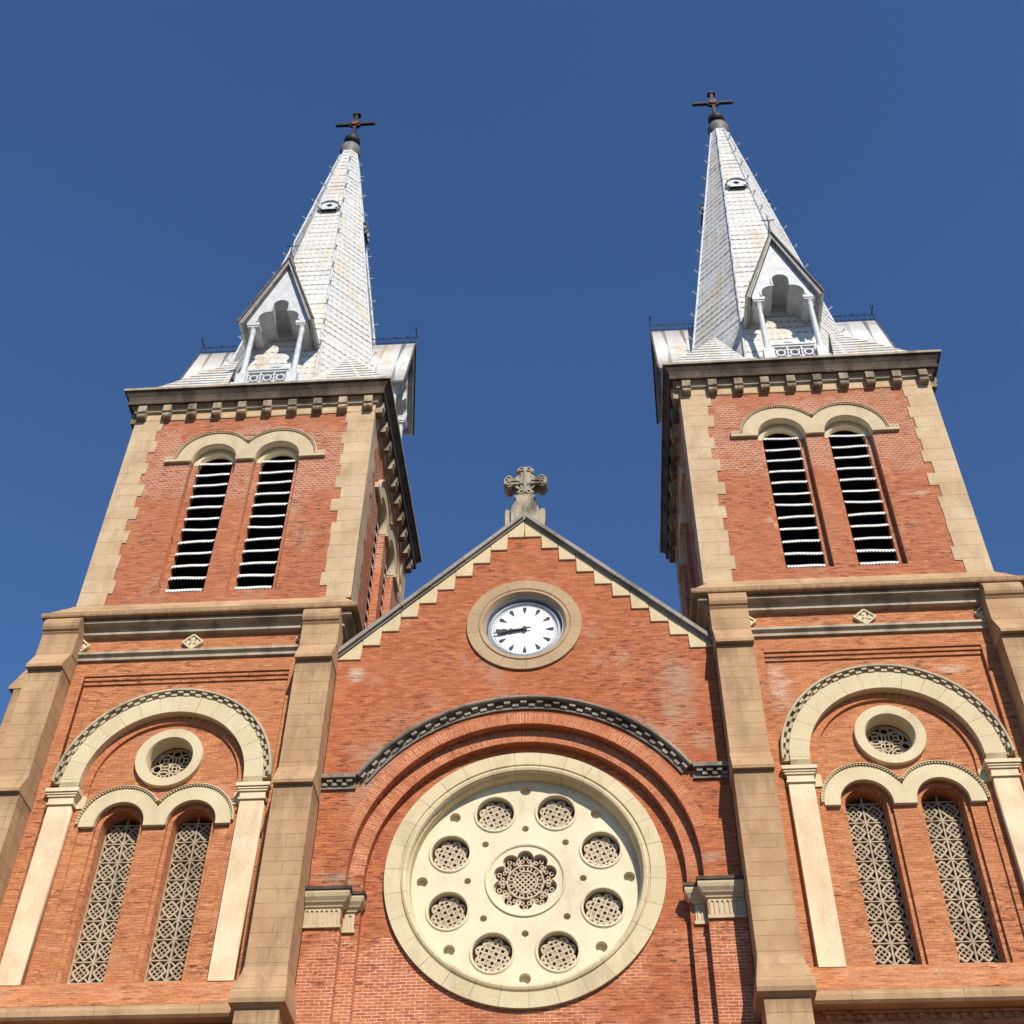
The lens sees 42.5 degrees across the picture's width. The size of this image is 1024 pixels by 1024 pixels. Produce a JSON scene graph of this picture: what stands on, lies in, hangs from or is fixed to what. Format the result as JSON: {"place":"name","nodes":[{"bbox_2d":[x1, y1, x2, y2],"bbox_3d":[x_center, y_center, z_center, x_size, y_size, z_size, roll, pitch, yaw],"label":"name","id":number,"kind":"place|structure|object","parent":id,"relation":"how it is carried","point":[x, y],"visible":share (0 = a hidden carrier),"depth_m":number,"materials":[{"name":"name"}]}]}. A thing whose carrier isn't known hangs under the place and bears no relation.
{"place":"outdoors","nodes":[
{"label":"outdoors","id":0,"kind":"place"},
{"bbox_2d":[0,91,1023,1023],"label":"cathedral","id":1,"kind":"structure","parent":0,"point":[276,747],"depth_m":23.30,"materials":[{"name":"red brick"}]},
{"bbox_2d":[67,819,139,983],"bbox_3d":[-6.702,6.565,21.947,1.000,3.700,0.208,-2,-45,3],"label":"tracery window","id":2,"kind":"structure","parent":1,"relation":"in","point":[90,965],"depth_m":21.87,"materials":[{"name":"grey stone"}]},
{"bbox_2d":[144,817,211,981],"bbox_3d":[-5.455,6.513,21.876,1.000,3.700,0.208,-2,-45,3],"label":"tracery window","id":3,"kind":"structure","parent":1,"relation":"in","point":[167,963],"depth_m":21.81,"materials":[{"name":"grey stone"}]},
{"bbox_2d":[166,462,232,591],"bbox_3d":[-6.522,0.262,27.739,0.744,3.998,0.227,-2,-45,3],"label":"louver window","id":4,"kind":"structure","parent":1,"relation":"in","point":[206,464],"depth_m":27.69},
{"bbox_2d":[235,460,295,589],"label":"louver window","id":5,"kind":"structure","parent":1,"relation":"in","point":[291,461],"depth_m":27.60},
{"bbox_2d":[364,522,377,628],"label":"louver window","id":6,"kind":"structure","parent":1,"relation":"in","point":[374,548],"depth_m":29.21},
{"bbox_2d":[380,563,386,614],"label":"louver window","id":7,"kind":"structure","parent":1,"relation":"in","point":[383,590],"depth_m":30.76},
{"bbox_2d":[485,597,563,655],"bbox_3d":[0.243,2.248,24.979,1.484,1.484,0.285,-2,-45,3],"label":"clock","id":8,"kind":"object","parent":1,"relation":"attached to","point":[524,626],"visible":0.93,"depth_m":25.01,"materials":[{"name":"white paint"}]},
{"bbox_2d":[384,753,665,1009],"bbox_3d":[0.214,6.004,21.642,4.610,4.610,0.470,-2,-45,3],"label":"rose window","id":9,"kind":"structure","parent":1,"relation":"in","point":[448,812],"depth_m":21.64,"materials":[{"name":"stone"}]},
{"bbox_2d":[763,437,825,567],"bbox_3d":[5.748,-0.257,27.048,0.744,3.998,0.227,-2,-45,3],"label":"louver window","id":10,"kind":"structure","parent":1,"relation":"in","point":[773,439],"depth_m":26.86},
{"bbox_2d":[829,434,898,564],"bbox_3d":[7.144,-0.316,26.970,0.744,3.998,0.227,-2,-45,3],"label":"louver window","id":11,"kind":"structure","parent":1,"relation":"in","point":[833,436],"depth_m":26.85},
{"bbox_2d":[845,797,917,965],"bbox_3d":[5.897,6.033,21.237,1.000,3.700,0.208,-2,-45,3],"label":"tracery window","id":12,"kind":"structure","parent":1,"relation":"in","point":[888,923],"depth_m":21.17,"materials":[{"name":"grey stone"}]},
{"bbox_2d":[921,795,1000,963],"bbox_3d":[7.144,5.980,21.167,1.000,3.700,0.208,-2,-45,3],"label":"tracery window","id":13,"kind":"structure","parent":1,"relation":"in","point":[969,922],"depth_m":21.09,"materials":[{"name":"grey stone"}]},
{"bbox_2d":[0,0,1023,725],"label":"sky","id":14,"kind":"structure","parent":0,"point":[533,171],"materials":[{"name":"blue"}]}
]}

